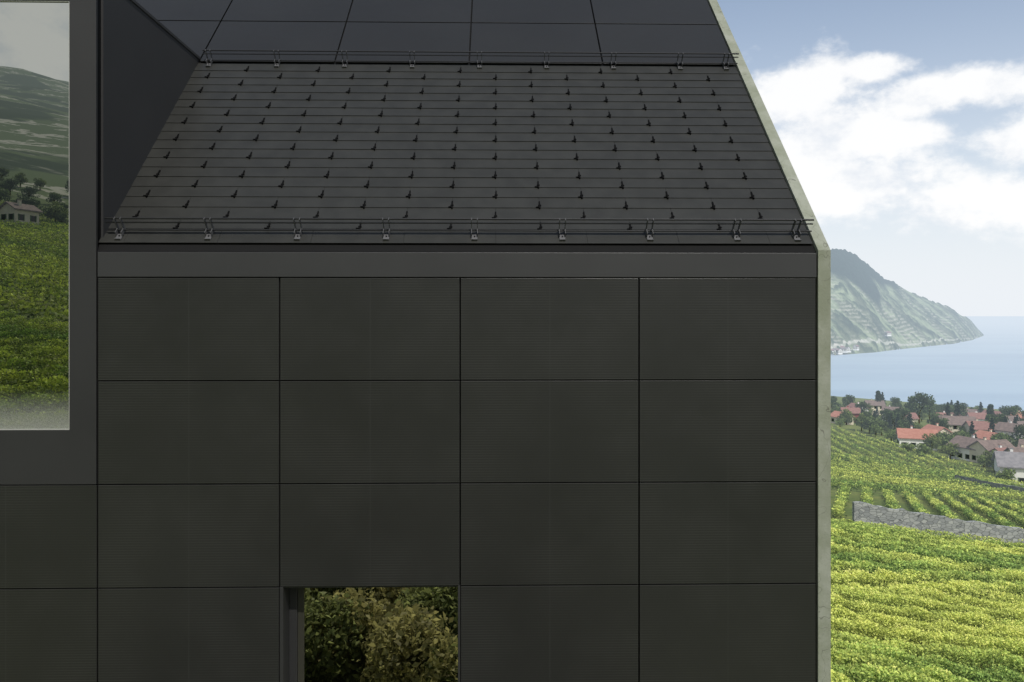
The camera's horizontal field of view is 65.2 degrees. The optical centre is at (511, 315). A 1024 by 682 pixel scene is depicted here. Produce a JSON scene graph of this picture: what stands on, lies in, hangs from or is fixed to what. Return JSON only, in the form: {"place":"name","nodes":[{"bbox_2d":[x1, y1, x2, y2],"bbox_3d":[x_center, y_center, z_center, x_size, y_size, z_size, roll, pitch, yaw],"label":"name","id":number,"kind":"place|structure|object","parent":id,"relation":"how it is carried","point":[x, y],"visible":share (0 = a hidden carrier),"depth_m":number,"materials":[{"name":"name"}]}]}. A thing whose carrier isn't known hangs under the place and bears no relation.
{"place":"outdoors","nodes":[
{"label":"outdoors","id":0,"kind":"place"},
{"bbox_2d":[717,0,1023,315],"label":"sky","id":1,"kind":"structure","parent":0,"point":[899,124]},
{"bbox_2d":[831,248,983,354],"bbox_3d":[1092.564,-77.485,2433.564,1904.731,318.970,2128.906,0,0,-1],"label":"headland hill","id":2,"kind":"structure","parent":0,"point":[870,306],"depth_m":2065.53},
{"bbox_2d":[836,348,842,353],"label":"village house","id":3,"kind":"structure","parent":2,"relation":"on","point":[839,351],"depth_m":1596.50,"materials":[{"name":"grey"}]},
{"bbox_2d":[840,347,847,352],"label":"village house","id":4,"kind":"structure","parent":2,"relation":"on","point":[844,349],"depth_m":1616.38,"materials":[{"name":"grey"}]},
{"bbox_2d":[853,345,858,350],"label":"village house","id":5,"kind":"structure","parent":2,"relation":"on","point":[856,347],"depth_m":1645.90,"materials":[{"name":"grey"}]},
{"bbox_2d":[884,331,891,335],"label":"village house","id":6,"kind":"structure","parent":2,"relation":"on","point":[887,333],"depth_m":1846.57,"materials":[{"name":"grey"}]},
{"bbox_2d":[831,316,1023,410],"bbox_3d":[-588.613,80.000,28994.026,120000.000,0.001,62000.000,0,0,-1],"label":"lake","id":7,"kind":"structure","parent":0,"point":[987,368],"depth_m":1157.23,"materials":[{"name":"liquid"}]},
{"bbox_2d":[831,396,1023,681],"bbox_3d":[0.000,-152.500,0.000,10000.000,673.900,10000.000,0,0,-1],"label":"ground","id":8,"kind":"structure","parent":0,"point":[877,497],"depth_m":181.12,"materials":[{"name":"green plant"}]},
{"bbox_2d":[0,277,815,681],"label":"backing wall","id":9,"kind":"structure","parent":8,"relation":"on","point":[638,379],"depth_m":7.06,"materials":[{"name":"black"}]},
{"bbox_2d":[0,0,97,484],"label":"dormer front frame","id":10,"kind":"object","parent":9,"relation":"attached to","point":[31,457],"visible":1,"depth_m":6.96,"materials":[{"name":"black metal"}]},
{"bbox_2d":[0,2,68,428],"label":"dormer window glass","id":11,"kind":"object","parent":10,"relation":"in","point":[34,215],"visible":1,"depth_m":6.97,"materials":[{"name":"clear glass"}]},
{"bbox_2d":[0,0,68,429],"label":"dormer window edge","id":12,"kind":"object","parent":10,"relation":"in","point":[31,1],"visible":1,"depth_m":6.96,"materials":[{"name":"grey metal"}]},
{"bbox_2d":[280,584,460,681],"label":"window surround","id":13,"kind":"object","parent":9,"relation":"attached to","point":[291,633],"visible":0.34,"depth_m":7.18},
{"bbox_2d":[304,587,457,681],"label":"window glass","id":14,"kind":"object","parent":13,"relation":"in","point":[390,634],"depth_m":7.27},
{"bbox_2d":[0,278,815,681],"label":"facade panels","id":15,"kind":"object","parent":9,"relation":"attached to","point":[222,526],"visible":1,"depth_m":7.03,"materials":[{"name":"black stone"}]},
{"bbox_2d":[98,252,815,277],"bbox_3d":[-3.612,-0.443,7.000,12.624,0.218,0.076,0,0,-1],"label":"eaves band","id":16,"kind":"object","parent":9,"relation":"attached to","point":[438,264],"visible":1,"depth_m":7.03,"materials":[{"name":"metal"}]},
{"bbox_2d":[98,0,815,252],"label":"roof deck","id":17,"kind":"structure","parent":9,"relation":"on","point":[427,247],"depth_m":7.10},
{"bbox_2d":[98,0,200,244],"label":"dormer cheek","id":18,"kind":"object","parent":17,"relation":"on","point":[148,62],"visible":0.25,"depth_m":7.60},
{"bbox_2d":[135,0,734,65],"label":"roof panels","id":19,"kind":"object","parent":17,"relation":"on","point":[669,26],"visible":0.77,"depth_m":10.02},
{"bbox_2d":[132,66,762,229],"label":"snow stop hooks","id":20,"kind":"object","parent":17,"relation":"on","point":[454,148],"visible":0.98,"depth_m":8.12,"materials":[{"name":"black metal"}]},
{"bbox_2d":[98,63,812,243],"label":"roof tiles","id":21,"kind":"object","parent":17,"relation":"on","point":[385,193],"visible":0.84,"depth_m":8.06,"materials":[{"name":"black tile"}]},
{"bbox_2d":[113,217,801,241],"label":"snow guard brackets","id":22,"kind":"object","parent":17,"relation":"on","point":[297,237],"visible":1,"depth_m":7.14,"materials":[{"name":"black metal"}]},
{"bbox_2d":[104,217,813,231],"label":"snow guard rails","id":23,"kind":"object","parent":22,"relation":"attached to","point":[462,223],"visible":1,"depth_m":7.14,"materials":[{"name":"black metal"}]},
{"bbox_2d":[205,49,729,70],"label":"snow guard brackets","id":24,"kind":"object","parent":17,"relation":"on","point":[726,68],"visible":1,"depth_m":9.36,"materials":[{"name":"black metal"}]},
{"bbox_2d":[202,50,738,63],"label":"snow guard rails","id":25,"kind":"object","parent":24,"relation":"attached to","point":[469,55],"visible":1,"depth_m":9.36,"materials":[{"name":"black metal"}]},
{"bbox_2d":[707,0,830,681],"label":"gable wall","id":26,"kind":"structure","parent":8,"relation":"on","point":[823,451],"depth_m":7.09,"materials":[{"name":"concrete"}]},
{"bbox_2d":[831,396,838,407],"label":"deciduous tree","id":27,"kind":"object","parent":8,"relation":"on","point":[834,399],"visible":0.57,"depth_m":408.28,"materials":[{"name":"green plant"}]},
{"bbox_2d":[831,406,839,412],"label":"deciduous tree","id":28,"kind":"object","parent":8,"relation":"on","point":[835,409],"visible":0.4,"depth_m":371.76,"materials":[{"name":"green plant"}]},
{"bbox_2d":[834,419,845,426],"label":"shrub","id":29,"kind":"object","parent":8,"relation":"on","point":[840,421],"visible":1,"depth_m":331.40,"materials":[{"name":"green plant"}]},
{"bbox_2d":[831,410,853,424],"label":"village house","id":30,"kind":"structure","parent":8,"relation":"on","point":[834,414],"depth_m":349.81,"materials":[{"name":"red"}]},
{"bbox_2d":[836,413,851,422],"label":"deciduous tree","id":31,"kind":"object","parent":8,"relation":"on","point":[843,418],"visible":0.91,"depth_m":343.16,"materials":[{"name":"green plant"}]},
{"bbox_2d":[839,394,855,407],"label":"deciduous tree","id":32,"kind":"object","parent":8,"relation":"on","point":[847,398],"visible":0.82,"depth_m":439.46,"materials":[{"name":"green plant"}]},
{"bbox_2d":[839,409,855,424],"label":"deciduous tree","id":33,"kind":"object","parent":8,"relation":"on","point":[847,412],"visible":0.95,"depth_m":343.85,"materials":[{"name":"green plant"}]},
{"bbox_2d":[840,405,860,422],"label":"village house","id":34,"kind":"structure","parent":8,"relation":"on","point":[856,411],"depth_m":362.92,"materials":[{"name":"red"}]},
{"bbox_2d":[846,402,869,410],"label":"village house","id":35,"kind":"structure","parent":8,"relation":"on","point":[852,405],"depth_m":410.94,"materials":[{"name":"red"}]},
{"bbox_2d":[852,413,865,430],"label":"deciduous tree","id":36,"kind":"object","parent":8,"relation":"on","point":[858,419],"visible":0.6,"depth_m":317.43,"materials":[{"name":"green plant"}]},
{"bbox_2d":[855,401,870,411],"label":"deciduous tree","id":37,"kind":"object","parent":8,"relation":"on","point":[864,405],"visible":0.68,"depth_m":379.07,"materials":[{"name":"green plant"}]},
{"bbox_2d":[862,410,871,416],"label":"deciduous tree","id":38,"kind":"object","parent":8,"relation":"on","point":[866,413],"visible":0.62,"depth_m":354.10,"materials":[{"name":"green plant"}]},
{"bbox_2d":[860,416,879,432],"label":"deciduous tree","id":39,"kind":"object","parent":8,"relation":"on","point":[868,420],"visible":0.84,"depth_m":308.74,"materials":[{"name":"green plant"}]},
{"bbox_2d":[864,399,885,414],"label":"village house","id":40,"kind":"structure","parent":8,"relation":"on","point":[877,403],"depth_m":437.01,"materials":[{"name":"brown"}]},
{"bbox_2d":[868,424,883,436],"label":"shrub","id":41,"kind":"object","parent":8,"relation":"on","point":[875,430],"visible":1,"depth_m":299.47,"materials":[{"name":"green plant"}]},
{"bbox_2d":[874,390,881,401],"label":"cypress tree","id":42,"kind":"object","parent":8,"relation":"on","point":[878,396],"visible":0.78,"depth_m":439.27,"materials":[{"name":"green plant"}]},
{"bbox_2d":[873,420,889,434],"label":"deciduous tree","id":43,"kind":"object","parent":8,"relation":"on","point":[880,423],"visible":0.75,"depth_m":303.93,"materials":[{"name":"green plant"}]},
{"bbox_2d":[875,408,891,421],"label":"deciduous tree","id":44,"kind":"object","parent":8,"relation":"on","point":[883,413],"visible":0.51,"depth_m":349.82,"materials":[{"name":"green plant"}]},
{"bbox_2d":[882,429,895,440],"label":"shrub","id":45,"kind":"object","parent":8,"relation":"on","point":[891,434],"visible":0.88,"depth_m":284.56,"materials":[{"name":"green plant"}]},
{"bbox_2d":[886,415,893,429],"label":"conifer tree","id":46,"kind":"object","parent":8,"relation":"on","point":[889,422],"visible":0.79,"depth_m":317.40,"materials":[{"name":"green plant"}]},
{"bbox_2d":[881,405,902,420],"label":"village house","id":47,"kind":"structure","parent":8,"relation":"on","point":[888,407],"depth_m":389.51,"materials":[{"name":"brown"}]},
{"bbox_2d":[884,410,903,426],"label":"deciduous tree","id":48,"kind":"object","parent":8,"relation":"on","point":[893,413],"visible":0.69,"depth_m":329.62,"materials":[{"name":"green plant"}]},
{"bbox_2d":[890,397,901,406],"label":"deciduous tree","id":49,"kind":"object","parent":8,"relation":"on","point":[895,400],"visible":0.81,"depth_m":459.13,"materials":[{"name":"green plant"}]},
{"bbox_2d":[894,414,899,428],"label":"conifer tree","id":50,"kind":"object","parent":8,"relation":"on","point":[897,419],"visible":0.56,"depth_m":306.43,"materials":[{"name":"green plant"}]},
{"bbox_2d":[891,407,913,421],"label":"deciduous tree","id":51,"kind":"object","parent":8,"relation":"on","point":[903,412],"visible":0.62,"depth_m":333.01,"materials":[{"name":"green plant"}]},
{"bbox_2d":[894,419,910,429],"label":"deciduous tree","id":52,"kind":"object","parent":8,"relation":"on","point":[901,424],"visible":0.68,"depth_m":294.35,"materials":[{"name":"green plant"}]},
{"bbox_2d":[891,413,918,424],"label":"village house","id":53,"kind":"structure","parent":8,"relation":"on","point":[915,416],"depth_m":347.31,"materials":[{"name":"red"}]},
{"bbox_2d":[900,442,915,451],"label":"shrub","id":54,"kind":"object","parent":8,"relation":"on","point":[908,447],"visible":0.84,"depth_m":247.35,"materials":[{"name":"green plant"}]},
{"bbox_2d":[905,413,915,428],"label":"conifer tree","id":55,"kind":"object","parent":8,"relation":"on","point":[909,418],"visible":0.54,"depth_m":305.20,"materials":[{"name":"green plant"}]},
{"bbox_2d":[895,426,937,450],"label":"village house","id":56,"kind":"structure","parent":8,"relation":"on","point":[911,435],"depth_m":265.82,"materials":[{"name":"red"}]},
{"bbox_2d":[912,421,921,428],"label":"deciduous tree","id":57,"kind":"object","parent":8,"relation":"on","point":[917,425],"visible":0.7,"depth_m":318.25,"materials":[{"name":"green plant"}]},
{"bbox_2d":[900,391,935,422],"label":"deciduous tree","id":58,"kind":"object","parent":8,"relation":"on","point":[922,400],"visible":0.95,"depth_m":368.49,"materials":[{"name":"green plant"}]},
{"bbox_2d":[920,413,927,420],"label":"deciduous tree","id":59,"kind":"object","parent":8,"relation":"on","point":[923,416],"visible":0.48,"depth_m":397.11,"materials":[{"name":"green plant"}]},
{"bbox_2d":[916,443,932,453],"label":"shrub","id":60,"kind":"object","parent":8,"relation":"on","point":[924,449],"visible":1,"depth_m":241.36,"materials":[{"name":"green plant"}]},
{"bbox_2d":[831,426,1023,681],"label":"vineyard vines","id":61,"kind":"object","parent":8,"relation":"on","point":[914,571],"visible":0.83,"depth_m":40.90,"materials":[{"name":"green plant"}]},
{"bbox_2d":[923,399,937,418],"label":"deciduous tree","id":62,"kind":"object","parent":8,"relation":"on","point":[934,405],"visible":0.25,"depth_m":408.94,"materials":[{"name":"green plant"}]},
{"bbox_2d":[921,433,941,452],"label":"deciduous tree","id":63,"kind":"object","parent":8,"relation":"on","point":[933,439],"visible":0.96,"depth_m":251.26,"materials":[{"name":"green plant"}]},
{"bbox_2d":[927,413,941,423],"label":"deciduous tree","id":64,"kind":"object","parent":8,"relation":"on","point":[932,415],"visible":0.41,"depth_m":349.94,"materials":[{"name":"green plant"}]},
{"bbox_2d":[921,423,951,434],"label":"village house","id":65,"kind":"structure","parent":8,"relation":"on","point":[937,427],"depth_m":283.05,"materials":[{"name":"red tile"}]},
{"bbox_2d":[852,501,1023,545],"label":"dry stone wall","id":66,"kind":"structure","parent":8,"relation":"on","point":[876,514],"depth_m":74.60,"materials":[{"name":"grey stone"}]},
{"bbox_2d":[930,417,951,430],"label":"deciduous tree","id":67,"kind":"object","parent":8,"relation":"on","point":[942,422],"visible":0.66,"depth_m":298.23,"materials":[{"name":"green plant"}]},
{"bbox_2d":[933,432,951,445],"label":"deciduous tree","id":68,"kind":"object","parent":8,"relation":"on","point":[941,435],"visible":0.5,"depth_m":260.90,"materials":[{"name":"green plant"}]},
{"bbox_2d":[939,403,953,412],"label":"deciduous tree","id":69,"kind":"object","parent":8,"relation":"on","point":[950,407],"visible":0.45,"depth_m":439.62,"materials":[{"name":"green plant"}]},
{"bbox_2d":[944,402,950,415],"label":"conifer tree","id":70,"kind":"object","parent":8,"relation":"on","point":[947,410],"visible":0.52,"depth_m":344.71,"materials":[{"name":"green plant"}]},
{"bbox_2d":[942,435,954,447],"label":"deciduous tree","id":71,"kind":"object","parent":8,"relation":"on","point":[947,439],"visible":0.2,"depth_m":255.41,"materials":[{"name":"green plant"}]},
{"bbox_2d":[941,442,960,458],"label":"deciduous tree","id":72,"kind":"object","parent":8,"relation":"on","point":[949,448],"visible":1,"depth_m":237.33,"materials":[{"name":"green plant"}]},
{"bbox_2d":[938,413,975,433],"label":"village house","id":73,"kind":"structure","parent":8,"relation":"on","point":[954,422],"depth_m":312.43,"materials":[{"name":"brown tile"}]},
{"bbox_2d":[953,400,963,415],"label":"conifer tree","id":74,"kind":"object","parent":8,"relation":"on","point":[957,408],"visible":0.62,"depth_m":349.56,"materials":[{"name":"green plant"}]},
{"bbox_2d":[952,402,968,414],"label":"deciduous tree","id":75,"kind":"object","parent":8,"relation":"on","point":[963,407],"visible":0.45,"depth_m":399.11,"materials":[{"name":"green plant"}]},
{"bbox_2d":[956,426,965,431],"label":"deciduous tree","id":76,"kind":"object","parent":8,"relation":"on","point":[961,428],"visible":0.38,"depth_m":303.85,"materials":[{"name":"green plant"}]},
{"bbox_2d":[951,430,971,436],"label":"deciduous tree","id":77,"kind":"object","parent":8,"relation":"on","point":[964,433],"visible":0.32,"depth_m":261.07,"materials":[{"name":"green plant"}]},
{"bbox_2d":[946,434,982,460],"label":"village house","id":78,"kind":"structure","parent":8,"relation":"on","point":[963,442],"depth_m":237.90,"materials":[{"name":"brown"}]},
{"bbox_2d":[969,421,974,433],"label":"conifer tree","id":79,"kind":"object","parent":8,"relation":"on","point":[971,429],"visible":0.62,"depth_m":279.75,"materials":[{"name":"green plant"}]},
{"bbox_2d":[964,409,979,412],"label":"village house","id":80,"kind":"structure","parent":8,"relation":"on","point":[971,410],"depth_m":417.81,"materials":[{"name":"red"}]},
{"bbox_2d":[965,411,986,420],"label":"village house","id":81,"kind":"structure","parent":8,"relation":"on","point":[980,416],"depth_m":368.72,"materials":[{"name":"red"}]},
{"bbox_2d":[961,418,996,431],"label":"village house","id":82,"kind":"structure","parent":8,"relation":"on","point":[982,425],"depth_m":298.64,"materials":[{"name":"red tile"}]},
{"bbox_2d":[978,402,983,412],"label":"conifer tree","id":83,"kind":"object","parent":8,"relation":"on","point":[980,409],"visible":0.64,"depth_m":419.66,"materials":[{"name":"green plant"}]},
{"bbox_2d":[976,454,986,466],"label":"shrub","id":84,"kind":"object","parent":8,"relation":"on","point":[981,459],"visible":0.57,"depth_m":221.89,"materials":[{"name":"green plant"}]},
{"bbox_2d":[982,450,995,467],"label":"deciduous tree","id":85,"kind":"object","parent":8,"relation":"on","point":[989,455],"visible":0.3,"depth_m":212.20,"materials":[{"name":"green plant"}]},
{"bbox_2d":[955,475,1023,492],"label":"dry stone wall","id":86,"kind":"structure","parent":8,"relation":"on","point":[1015,488],"depth_m":160.02,"materials":[{"name":"grey stone"}]},
{"bbox_2d":[985,404,993,418],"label":"cypress tree","id":87,"kind":"object","parent":8,"relation":"on","point":[990,408],"visible":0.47,"depth_m":349.57,"materials":[{"name":"green plant"}]},
{"bbox_2d":[966,437,1014,462],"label":"village house","id":88,"kind":"structure","parent":8,"relation":"on","point":[980,447],"depth_m":231.26,"materials":[{"name":"brown"}]},
{"bbox_2d":[988,417,995,432],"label":"conifer tree","id":89,"kind":"object","parent":8,"relation":"on","point":[992,425],"visible":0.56,"depth_m":276.59,"materials":[{"name":"green plant"}]},
{"bbox_2d":[981,409,1002,413],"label":"village house","id":90,"kind":"structure","parent":8,"relation":"on","point":[995,412],"depth_m":398.16,"materials":[{"name":"red"}]},
{"bbox_2d":[974,429,1010,439],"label":"village house","id":91,"kind":"structure","parent":8,"relation":"on","point":[981,434],"depth_m":268.43,"materials":[{"name":"red"}]},
{"bbox_2d":[986,444,1006,466],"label":"village house","id":92,"kind":"structure","parent":8,"relation":"on","point":[999,448],"depth_m":221.87,"materials":[{"name":"brown"}]},
{"bbox_2d":[985,413,1008,423],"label":"deciduous tree","id":93,"kind":"object","parent":8,"relation":"on","point":[997,417],"visible":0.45,"depth_m":299.45,"materials":[{"name":"green plant"}]},
{"bbox_2d":[990,432,1015,446],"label":"deciduous tree","id":94,"kind":"object","parent":8,"relation":"on","point":[1001,436],"visible":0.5,"depth_m":259.06,"materials":[{"name":"green plant"}]},
{"bbox_2d":[989,413,1019,420],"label":"village house","id":95,"kind":"structure","parent":8,"relation":"on","point":[1011,417],"depth_m":342.94,"materials":[{"name":"red"}]},
{"bbox_2d":[996,468,1015,481],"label":"shrub","id":96,"kind":"object","parent":8,"relation":"on","point":[1007,473],"visible":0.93,"depth_m":185.46,"materials":[{"name":"green plant"}]},
{"bbox_2d":[991,448,1023,484],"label":"village house","id":97,"kind":"structure","parent":8,"relation":"on","point":[1011,459],"depth_m":188.17,"materials":[{"name":"grey"}]},
{"bbox_2d":[993,420,1023,446],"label":"village house","id":98,"kind":"structure","parent":8,"relation":"on","point":[1005,427],"depth_m":274.24,"materials":[{"name":"brown"}]},
{"bbox_2d":[998,405,1020,415],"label":"deciduous tree","id":99,"kind":"object","parent":8,"relation":"on","point":[1006,410],"visible":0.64,"depth_m":368.79,"materials":[{"name":"green plant"}]},
{"bbox_2d":[1004,444,1023,451],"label":"village house","id":100,"kind":"structure","parent":8,"relation":"on","point":[1018,449],"depth_m":212.12,"materials":[{"name":"brown"}]},
{"bbox_2d":[1010,405,1021,411],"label":"deciduous tree","id":101,"kind":"object","parent":8,"relation":"on","point":[1018,408],"visible":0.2,"depth_m":419.35,"materials":[{"name":"green plant"}]},
{"bbox_2d":[1010,424,1023,444],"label":"deciduous tree","id":102,"kind":"object","parent":8,"relation":"on","point":[1019,430],"visible":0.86,"depth_m":259.69,"materials":[{"name":"green plant"}]},
{"bbox_2d":[1018,439,1023,446],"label":"village house","id":103,"kind":"structure","parent":8,"relation":"on","point":[1020,441],"depth_m":241.85,"materials":[{"name":"beige paint"}]}
]}

